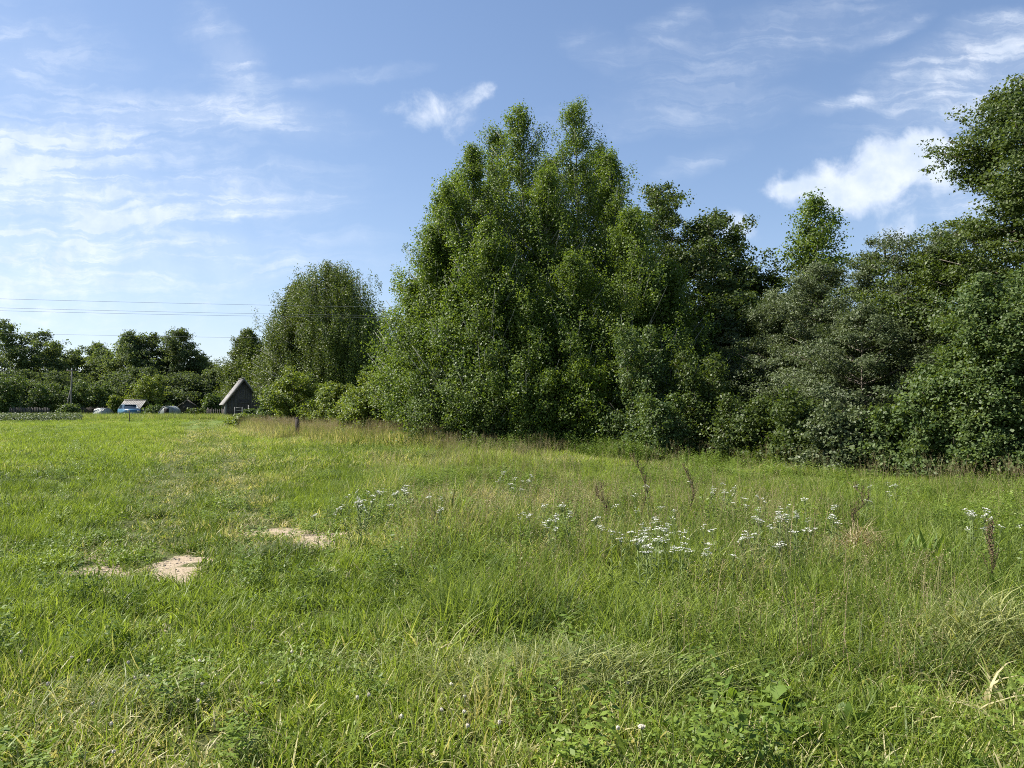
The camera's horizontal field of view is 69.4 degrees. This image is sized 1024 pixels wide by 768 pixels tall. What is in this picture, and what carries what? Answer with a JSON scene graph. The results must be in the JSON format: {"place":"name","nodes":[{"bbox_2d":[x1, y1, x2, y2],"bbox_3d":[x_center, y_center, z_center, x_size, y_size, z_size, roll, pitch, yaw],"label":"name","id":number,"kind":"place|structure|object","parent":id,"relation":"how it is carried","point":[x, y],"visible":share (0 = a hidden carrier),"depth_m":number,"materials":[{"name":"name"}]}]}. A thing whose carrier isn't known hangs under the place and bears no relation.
{"place":"outdoors","nodes":[
{"label":"outdoors","id":0,"kind":"place"},
{"bbox_2d":[1,652,286,755],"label":"cut grass","id":1,"kind":"structure","parent":0,"point":[127,698],"depth_m":3.77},
{"bbox_2d":[119,611,770,766],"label":"cut grass","id":2,"kind":"structure","parent":0,"point":[374,671],"depth_m":4.18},
{"bbox_2d":[0,419,1023,767],"bbox_3d":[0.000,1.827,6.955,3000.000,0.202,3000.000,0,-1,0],"label":"ground","id":3,"kind":"structure","parent":0,"point":[184,571],"depth_m":7.41,"materials":[{"name":"soil"}]},
{"bbox_2d":[0,374,29,412],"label":"garden bush","id":4,"kind":"object","parent":3,"relation":"on","point":[9,391],"visible":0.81,"depth_m":97.58,"materials":[{"name":"green plant"}]},
{"bbox_2d":[0,318,39,375],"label":"tree","id":5,"kind":"object","parent":3,"relation":"on","point":[7,362],"visible":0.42,"depth_m":117.02,"materials":[{"name":"green plant"}]},
{"bbox_2d":[0,368,45,412],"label":"tree","id":6,"kind":"object","parent":3,"relation":"on","point":[29,374],"visible":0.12,"depth_m":111.06,"materials":[{"name":"green plant"}]},
{"bbox_2d":[0,328,78,382],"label":"tree","id":7,"kind":"object","parent":3,"relation":"on","point":[42,355],"visible":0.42,"depth_m":119.33,"materials":[{"name":"green plant"}]},
{"bbox_2d":[19,381,63,412],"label":"garden bush","id":8,"kind":"object","parent":3,"relation":"on","point":[42,397],"visible":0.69,"depth_m":99.06,"materials":[{"name":"green plant"}]},
{"bbox_2d":[0,412,82,420],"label":"potato rows","id":9,"kind":"object","parent":3,"relation":"on","point":[48,416],"visible":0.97,"depth_m":67.57,"materials":[{"name":"green plant"}]},
{"bbox_2d":[19,369,101,409],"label":"tree","id":10,"kind":"object","parent":3,"relation":"on","point":[56,375],"visible":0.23,"depth_m":109.97,"materials":[{"name":"green plant"}]},
{"bbox_2d":[39,347,93,382],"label":"tree","id":11,"kind":"object","parent":3,"relation":"on","point":[74,357],"visible":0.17,"depth_m":122.95,"materials":[{"name":"green plant"}]},
{"bbox_2d":[54,403,83,412],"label":"garden bush","id":12,"kind":"object","parent":3,"relation":"on","point":[69,407],"visible":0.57,"depth_m":93.30,"materials":[{"name":"green plant"}]},
{"bbox_2d":[53,379,92,411],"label":"garden bush","id":13,"kind":"object","parent":3,"relation":"on","point":[77,396],"visible":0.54,"depth_m":100.46,"materials":[{"name":"green plant"}]},
{"bbox_2d":[62,340,120,377],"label":"tree","id":14,"kind":"object","parent":3,"relation":"on","point":[95,345],"visible":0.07,"depth_m":126.07,"materials":[{"name":"green plant"}]},
{"bbox_2d":[83,381,114,412],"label":"garden bush","id":15,"kind":"object","parent":3,"relation":"on","point":[100,396],"visible":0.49,"depth_m":101.27,"materials":[{"name":"green plant"}]},
{"bbox_2d":[75,347,125,401],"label":"tree","id":16,"kind":"object","parent":3,"relation":"on","point":[93,360],"visible":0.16,"depth_m":120.90,"materials":[{"name":"green plant"}]},
{"bbox_2d":[0,415,228,432],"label":"lawn grass","id":17,"kind":"structure","parent":3,"relation":"on","point":[48,425],"depth_m":54.00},
{"bbox_2d":[105,395,123,413],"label":"garden bush","id":18,"kind":"object","parent":3,"relation":"on","point":[114,403],"visible":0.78,"depth_m":96.59,"materials":[{"name":"green plant"}]},
{"bbox_2d":[0,412,232,419],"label":"meadow grass","id":19,"kind":"structure","parent":3,"relation":"on","point":[185,416],"depth_m":73.91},
{"bbox_2d":[91,329,161,393],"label":"tree","id":20,"kind":"object","parent":3,"relation":"on","point":[127,350],"visible":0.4,"depth_m":114.31,"materials":[{"name":"green plant"}]},
{"bbox_2d":[118,404,140,414],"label":"parked car","id":21,"kind":"object","parent":3,"relation":"on","point":[126,408],"visible":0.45,"depth_m":87.16,"materials":[{"name":"blue paint"}]},
{"bbox_2d":[95,364,188,405],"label":"tree","id":22,"kind":"object","parent":3,"relation":"on","point":[119,389],"visible":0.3,"depth_m":108.09,"materials":[{"name":"green plant"}]},
{"bbox_2d":[121,332,174,376],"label":"tree","id":23,"kind":"object","parent":3,"relation":"on","point":[151,342],"visible":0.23,"depth_m":117.65,"materials":[{"name":"green plant"}]},
{"bbox_2d":[123,373,174,407],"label":"garden bush","id":24,"kind":"object","parent":3,"relation":"on","point":[149,390],"visible":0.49,"depth_m":98.93,"materials":[{"name":"green plant"}]},
{"bbox_2d":[139,326,221,385],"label":"tree","id":25,"kind":"object","parent":3,"relation":"on","point":[181,350],"visible":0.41,"depth_m":115.86,"materials":[{"name":"green plant"}]},
{"bbox_2d":[160,371,218,409],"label":"tree","id":26,"kind":"object","parent":3,"relation":"on","point":[179,381],"visible":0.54,"depth_m":108.05,"materials":[{"name":"green plant"}]},
{"bbox_2d":[191,365,226,401],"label":"tree","id":27,"kind":"object","parent":3,"relation":"on","point":[210,381],"visible":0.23,"depth_m":109.97,"materials":[{"name":"green plant"}]},
{"bbox_2d":[199,393,222,413],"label":"garden bush","id":28,"kind":"object","parent":3,"relation":"on","point":[212,402],"visible":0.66,"depth_m":83.60,"materials":[{"name":"green plant"}]},
{"bbox_2d":[213,327,266,401],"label":"birch tree","id":29,"kind":"object","parent":3,"relation":"on","point":[249,336],"visible":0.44,"depth_m":94.69,"materials":[{"name":"green plant"}]},
{"bbox_2d":[214,413,265,426],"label":"bramble bush","id":30,"kind":"object","parent":3,"relation":"on","point":[231,421],"visible":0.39,"depth_m":47.26,"materials":[{"name":"green plant"}]},
{"bbox_2d":[219,378,262,416],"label":"wooden shed","id":31,"kind":"structure","parent":3,"relation":"on","point":[240,393],"depth_m":76.89,"materials":[{"name":"grey wood"}]},
{"bbox_2d":[192,533,345,563],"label":"cut grass","id":32,"kind":"structure","parent":3,"relation":"on","point":[264,547],"depth_m":7.62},
{"bbox_2d":[256,391,283,421],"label":"plum bush","id":33,"kind":"object","parent":3,"relation":"on","point":[263,411],"visible":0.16,"depth_m":64.91,"materials":[{"name":"green plant"}]},
{"bbox_2d":[236,277,342,398],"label":"birch tree","id":34,"kind":"object","parent":3,"relation":"on","point":[270,335],"visible":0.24,"depth_m":84.63,"materials":[{"name":"green plant"}]},
{"bbox_2d":[257,365,324,422],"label":"apple tree","id":35,"kind":"object","parent":3,"relation":"on","point":[287,399],"visible":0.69,"depth_m":44.41,"materials":[{"name":"green plant"}]},
{"bbox_2d":[224,259,395,409],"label":"birch tree","id":36,"kind":"object","parent":3,"relation":"on","point":[329,289],"visible":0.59,"depth_m":82.14,"materials":[{"name":"green plant"}]},
{"bbox_2d":[290,381,355,424],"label":"plum bush","id":37,"kind":"object","parent":3,"relation":"on","point":[331,391],"visible":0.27,"depth_m":41.92,"materials":[{"name":"green plant"}]},
{"bbox_2d":[315,396,357,425],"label":"plum bush","id":38,"kind":"object","parent":3,"relation":"on","point":[331,413],"visible":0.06,"depth_m":34.50,"materials":[{"name":"green plant"}]},
{"bbox_2d":[234,418,454,450],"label":"meadow grass","id":39,"kind":"structure","parent":3,"relation":"on","point":[384,438],"depth_m":26.80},
{"bbox_2d":[236,413,452,446],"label":"seed stalks","id":40,"kind":"object","parent":3,"relation":"on","point":[326,426],"visible":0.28,"depth_m":29.14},
{"bbox_2d":[333,370,399,431],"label":"plum bush","id":41,"kind":"object","parent":3,"relation":"on","point":[362,402],"visible":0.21,"depth_m":28.70,"materials":[{"name":"green plant"}]},
{"bbox_2d":[374,279,425,423],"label":"aspen tree","id":42,"kind":"object","parent":3,"relation":"on","point":[412,288],"visible":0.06,"depth_m":28.61,"materials":[{"name":"green plant"}]},
{"bbox_2d":[360,221,470,434],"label":"aspen tree","id":43,"kind":"object","parent":3,"relation":"on","point":[435,264],"visible":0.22,"depth_m":27.75,"materials":[{"name":"green plant"}]},
{"bbox_2d":[362,165,472,388],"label":"aspen tree","id":44,"kind":"object","parent":3,"relation":"on","point":[456,181],"visible":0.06,"depth_m":32.13,"materials":[{"name":"green plant"}]},
{"bbox_2d":[339,175,511,425],"bbox_3d":[-2.471,-2.969,28.725,7.544,10.542,7.817,0,-1,0],"label":"aspen tree","id":45,"kind":"object","parent":3,"relation":"on","point":[449,208],"visible":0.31,"depth_m":28.00,"materials":[{"name":"green plant"}]},
{"bbox_2d":[404,367,448,429],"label":"sapling bush","id":46,"kind":"object","parent":3,"relation":"on","point":[425,374],"visible":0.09,"depth_m":26.02,"materials":[{"name":"green plant"}]},
{"bbox_2d":[407,371,475,442],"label":"sapling bush","id":47,"kind":"object","parent":3,"relation":"on","point":[435,376],"visible":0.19,"depth_m":25.44,"materials":[{"name":"green plant"}]},
{"bbox_2d":[379,276,518,449],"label":"aspen tree","id":48,"kind":"object","parent":3,"relation":"on","point":[459,342],"visible":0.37,"depth_m":25.82,"materials":[{"name":"green plant"}]},
{"bbox_2d":[360,141,542,412],"bbox_3d":[-1.836,-3.755,29.701,8.282,12.181,8.903,1,-2,-24],"label":"aspen tree","id":49,"kind":"object","parent":3,"relation":"on","point":[474,170],"visible":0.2,"depth_m":29.26,"materials":[{"name":"green plant"}]},
{"bbox_2d":[433,490,498,524],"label":"tansy weed","id":50,"kind":"object","parent":3,"relation":"on","point":[456,502],"visible":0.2,"depth_m":8.70,"materials":[{"name":"green plant"}]},
{"bbox_2d":[381,211,566,446],"bbox_3d":[-1.055,-1.954,27.046,6.990,8.508,7.752,0,-1,0],"label":"aspen tree","id":51,"kind":"object","parent":3,"relation":"on","point":[489,296],"visible":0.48,"depth_m":25.72,"materials":[{"name":"green plant"}]},
{"bbox_2d":[0,426,973,480],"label":"lawn grass","id":52,"kind":"structure","parent":3,"relation":"on","point":[22,449],"depth_m":21.80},
{"bbox_2d":[448,350,530,444],"bbox_3d":[-0.738,0.569,25.182,3.082,3.348,3.108,0,-1,0],"label":"sapling bush","id":53,"kind":"object","parent":3,"relation":"on","point":[490,430],"visible":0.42,"depth_m":24.55,"materials":[{"name":"green plant"}]},
{"bbox_2d":[474,123,530,261],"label":"aspen tree","id":54,"kind":"object","parent":3,"relation":"on","point":[495,142],"visible":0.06,"depth_m":33.34,"materials":[{"name":"green plant"}]},
{"bbox_2d":[384,98,625,360],"bbox_3d":[0.124,-4.879,31.052,11.431,14.553,8.959,-1,-2,34],"label":"aspen tree","id":55,"kind":"object","parent":3,"relation":"on","point":[521,129],"visible":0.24,"depth_m":30.83,"materials":[{"name":"green plant"}]},
{"bbox_2d":[0,508,1018,767],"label":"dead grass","id":56,"kind":"structure","parent":3,"relation":"on","point":[214,720],"depth_m":4.03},
{"bbox_2d":[0,536,1023,767],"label":"lawn grass","id":57,"kind":"structure","parent":3,"relation":"on","point":[203,610],"depth_m":3.80,"materials":[{"name":"plant"}]},
{"bbox_2d":[0,460,1023,588],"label":"lawn grass","id":58,"kind":"structure","parent":3,"relation":"on","point":[23,499],"depth_m":10.43,"materials":[{"name":"plant"}]},
{"bbox_2d":[0,487,1023,767],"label":"meadow herbs","id":59,"kind":"object","parent":3,"relation":"on","point":[704,741],"visible":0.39,"depth_m":3.86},
{"bbox_2d":[0,510,1023,767],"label":"clover","id":60,"kind":"object","parent":3,"relation":"on","point":[118,534],"visible":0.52,"depth_m":3.98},
{"bbox_2d":[0,434,1023,542],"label":"meadow herbs","id":61,"kind":"object","parent":3,"relation":"on","point":[591,465],"visible":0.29,"depth_m":13.89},
{"bbox_2d":[440,292,597,442],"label":"aspen tree","id":62,"kind":"object","parent":3,"relation":"on","point":[536,333],"visible":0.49,"depth_m":24.74,"materials":[{"name":"green plant"}]},
{"bbox_2d":[501,365,574,449],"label":"sapling bush","id":63,"kind":"object","parent":3,"relation":"on","point":[547,405],"visible":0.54,"depth_m":24.08,"materials":[{"name":"green plant"}]},
{"bbox_2d":[483,162,627,418],"bbox_3d":[1.483,-3.244,28.779,8.555,11.121,8.633,-1,-2,29],"label":"aspen tree","id":64,"kind":"object","parent":3,"relation":"on","point":[543,195],"visible":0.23,"depth_m":28.83,"materials":[{"name":"green plant"}]},
{"bbox_2d":[485,245,668,445],"bbox_3d":[1.871,-1.355,26.598,7.074,7.244,6.306,0,-1,0],"label":"aspen tree","id":65,"kind":"object","parent":3,"relation":"on","point":[573,268],"visible":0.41,"depth_m":25.92,"materials":[{"name":"green plant"}]},
{"bbox_2d":[515,94,656,290],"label":"aspen tree","id":66,"kind":"object","parent":3,"relation":"on","point":[577,141],"visible":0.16,"depth_m":32.83,"materials":[{"name":"green plant"}]},
{"bbox_2d":[541,353,631,450],"bbox_3d":[2.680,0.596,24.395,3.079,3.325,3.161,0,-2,16],"label":"sapling bush","id":67,"kind":"object","parent":3,"relation":"on","point":[584,407],"visible":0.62,"depth_m":23.85,"materials":[{"name":"green plant"}]},
{"bbox_2d":[197,422,982,478],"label":"meadow grass","id":68,"kind":"structure","parent":3,"relation":"on","point":[476,461],"depth_m":20.00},
{"bbox_2d":[530,146,689,391],"bbox_3d":[3.920,-3.727,30.475,7.663,12.211,8.719,0,-1,0],"label":"aspen tree","id":69,"kind":"object","parent":3,"relation":"on","point":[608,203],"visible":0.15,"depth_m":29.93,"materials":[{"name":"green plant"}]},
{"bbox_2d":[238,421,1023,504],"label":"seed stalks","id":70,"kind":"object","parent":3,"relation":"on","point":[501,458],"visible":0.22,"depth_m":15.58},
{"bbox_2d":[549,204,716,411],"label":"aspen tree","id":71,"kind":"object","parent":3,"relation":"on","point":[631,244],"visible":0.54,"depth_m":26.80,"materials":[{"name":"green plant"}]},
{"bbox_2d":[591,320,682,445],"bbox_3d":[3.960,0.155,23.510,3.116,4.241,2.828,0,-1,0],"label":"sapling bush","id":72,"kind":"object","parent":3,"relation":"on","point":[637,379],"visible":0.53,"depth_m":23.03,"materials":[{"name":"green plant"}]},
{"bbox_2d":[567,139,717,351],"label":"aspen tree","id":73,"kind":"object","parent":3,"relation":"on","point":[597,166],"visible":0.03,"depth_m":34.35,"materials":[{"name":"green plant"}]},
{"bbox_2d":[269,481,1023,767],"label":"meadow grass","id":74,"kind":"structure","parent":3,"relation":"on","point":[456,607],"depth_m":5.36,"materials":[{"name":"plant"}]},
{"bbox_2d":[613,389,702,459],"bbox_3d":[4.224,1.198,21.701,2.518,2.094,2.263,0,-2,-14],"label":"sapling bush","id":75,"kind":"object","parent":3,"relation":"on","point":[656,424],"visible":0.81,"depth_m":21.35,"materials":[{"name":"green plant"}]},
{"bbox_2d":[298,455,1023,557],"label":"meadow grass","id":76,"kind":"structure","parent":3,"relation":"on","point":[396,484],"depth_m":11.55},
{"bbox_2d":[328,432,1023,487],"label":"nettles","id":77,"kind":"object","parent":3,"relation":"on","point":[592,447],"visible":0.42,"depth_m":21.43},
{"bbox_2d":[629,179,729,348],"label":"oak tree","id":78,"kind":"object","parent":3,"relation":"on","point":[670,218],"visible":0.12,"depth_m":36.72,"materials":[{"name":"green plant"}]},
{"bbox_2d":[608,253,756,419],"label":"aspen tree","id":79,"kind":"object","parent":3,"relation":"on","point":[674,291],"visible":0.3,"depth_m":27.20,"materials":[{"name":"green plant"}]},
{"bbox_2d":[386,464,1023,694],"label":"seed stalks","id":80,"kind":"object","parent":3,"relation":"on","point":[651,498],"visible":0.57,"depth_m":7.00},
{"bbox_2d":[699,674,755,705],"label":"broadleaf weed","id":81,"kind":"object","parent":3,"relation":"on","point":[725,682],"visible":0.41,"depth_m":3.85,"materials":[{"name":"green plant"}]},
{"bbox_2d":[664,206,799,392],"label":"oak tree","id":82,"kind":"object","parent":3,"relation":"on","point":[717,264],"visible":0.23,"depth_m":35.22,"materials":[{"name":"green plant"}]},
{"bbox_2d":[665,289,808,414],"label":"oak tree","id":83,"kind":"object","parent":3,"relation":"on","point":[726,312],"visible":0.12,"depth_m":30.26,"materials":[{"name":"green plant"}]},
{"bbox_2d":[697,392,779,462],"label":"bush","id":84,"kind":"object","parent":3,"relation":"on","point":[741,428],"visible":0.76,"depth_m":20.71,"materials":[{"name":"green plant"}]},
{"bbox_2d":[713,265,790,378],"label":"oak tree","id":85,"kind":"object","parent":3,"relation":"on","point":[772,281],"visible":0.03,"depth_m":35.76,"materials":[{"name":"green plant"}]},
{"bbox_2d":[708,289,827,432],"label":"willow tree","id":86,"kind":"object","parent":3,"relation":"on","point":[762,324],"visible":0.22,"depth_m":27.11,"materials":[{"name":"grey plant"}]},
{"bbox_2d":[751,683,813,717],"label":"broadleaf weed","id":87,"kind":"object","parent":3,"relation":"on","point":[781,688],"visible":0.52,"depth_m":3.78,"materials":[{"name":"green plant"}]},
{"bbox_2d":[744,384,830,466],"bbox_3d":[7.398,1.104,19.335,2.104,2.219,2.596,1,-2,-36],"label":"bush","id":88,"kind":"object","parent":3,"relation":"on","point":[791,415],"visible":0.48,"depth_m":19.03,"materials":[{"name":"green plant"}]},
{"bbox_2d":[765,715,827,748],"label":"broadleaf weed","id":89,"kind":"object","parent":3,"relation":"on","point":[791,726],"visible":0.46,"depth_m":3.42,"materials":[{"name":"green plant"}]},
{"bbox_2d":[764,188,859,385],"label":"poplar tree","id":90,"kind":"object","parent":3,"relation":"on","point":[812,210],"visible":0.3,"depth_m":33.78,"materials":[{"name":"green plant"}]},
{"bbox_2d":[720,260,921,424],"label":"willow tree","id":91,"kind":"object","parent":3,"relation":"on","point":[820,287],"visible":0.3,"depth_m":25.15,"materials":[{"name":"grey plant"}]},
{"bbox_2d":[778,399,893,475],"bbox_3d":[7.841,1.243,17.558,3.034,1.795,2.574,0,-1,0],"label":"elder bush","id":92,"kind":"object","parent":3,"relation":"on","point":[831,430],"visible":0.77,"depth_m":17.21,"materials":[{"name":"green plant"}]},
{"bbox_2d":[810,701,871,733],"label":"broadleaf weed","id":93,"kind":"object","parent":3,"relation":"on","point":[847,706],"visible":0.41,"depth_m":3.56,"materials":[{"name":"green plant"}]},
{"bbox_2d":[750,300,957,427],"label":"willow tree","id":94,"kind":"object","parent":3,"relation":"on","point":[865,317],"visible":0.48,"depth_m":21.52,"materials":[{"name":"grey plant"}]},
{"bbox_2d":[848,481,870,530],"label":"dock plant","id":95,"kind":"object","parent":3,"relation":"on","point":[854,508],"visible":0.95,"depth_m":8.38,"materials":[{"name":"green plant"}]},
{"bbox_2d":[767,226,960,418],"bbox_3d":[12.388,-1.377,24.753,7.020,7.378,6.099,0,-1,0],"label":"willow tree","id":96,"kind":"object","parent":3,"relation":"on","point":[865,274],"visible":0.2,"depth_m":24.14,"materials":[{"name":"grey plant"}]},
{"bbox_2d":[847,402,929,477],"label":"bush","id":97,"kind":"object","parent":3,"relation":"on","point":[882,416],"visible":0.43,"depth_m":16.58,"materials":[{"name":"green plant"}]},
{"bbox_2d":[802,577,1023,702],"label":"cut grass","id":98,"kind":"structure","parent":3,"relation":"on","point":[1009,623],"depth_m":4.55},
{"bbox_2d":[882,526,957,565],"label":"grass clump","id":99,"kind":"object","parent":3,"relation":"on","point":[929,544],"visible":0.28,"depth_m":7.01,"materials":[{"name":"green plant"}]},
{"bbox_2d":[835,73,1023,363],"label":"ash tree","id":100,"kind":"object","parent":3,"relation":"on","point":[1005,188],"visible":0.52,"depth_m":21.43,"materials":[{"name":"green plant"}]},
{"bbox_2d":[883,223,1010,396],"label":"willow tree","id":101,"kind":"object","parent":3,"relation":"on","point":[934,244],"visible":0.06,"depth_m":23.56,"materials":[{"name":"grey plant"}]},
{"bbox_2d":[873,353,1021,479],"bbox_3d":[9.628,0.650,16.152,3.405,2.891,3.111,0,-1,0],"label":"hazel bush","id":102,"kind":"object","parent":3,"relation":"on","point":[931,431],"visible":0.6,"depth_m":15.71,"materials":[{"name":"green plant"}]},
{"bbox_2d":[920,264,1023,480],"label":"hazel bush","id":103,"kind":"object","parent":3,"relation":"on","point":[990,333],"visible":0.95,"depth_m":14.98,"materials":[{"name":"green plant"}]},
{"bbox_2d":[975,518,1003,589],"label":"dock plant","id":104,"kind":"object","parent":3,"relation":"on","point":[989,539],"visible":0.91,"depth_m":6.03,"materials":[{"name":"brown plant"}]},
{"bbox_2d":[0,0,1023,372],"label":"sky","id":105,"kind":"structure","parent":0,"point":[168,154],"materials":[{"name":"blue"}]},
{"bbox_2d":[346,624,807,752],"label":"cut grass","id":106,"kind":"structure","parent":0,"point":[609,666],"depth_m":4.01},
{"bbox_2d":[667,349,751,456],"bbox_3d":[5.915,0.572,22.561,3.209,3.402,2.774,-1,-2,19],"label":"bush","id":107,"kind":"object","parent":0,"point":[696,398],"visible":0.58,"depth_m":22.15,"materials":[{"name":"green plant"}]},
{"bbox_2d":[809,518,910,564],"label":"cut grass","id":108,"kind":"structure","parent":0,"point":[847,533],"depth_m":7.61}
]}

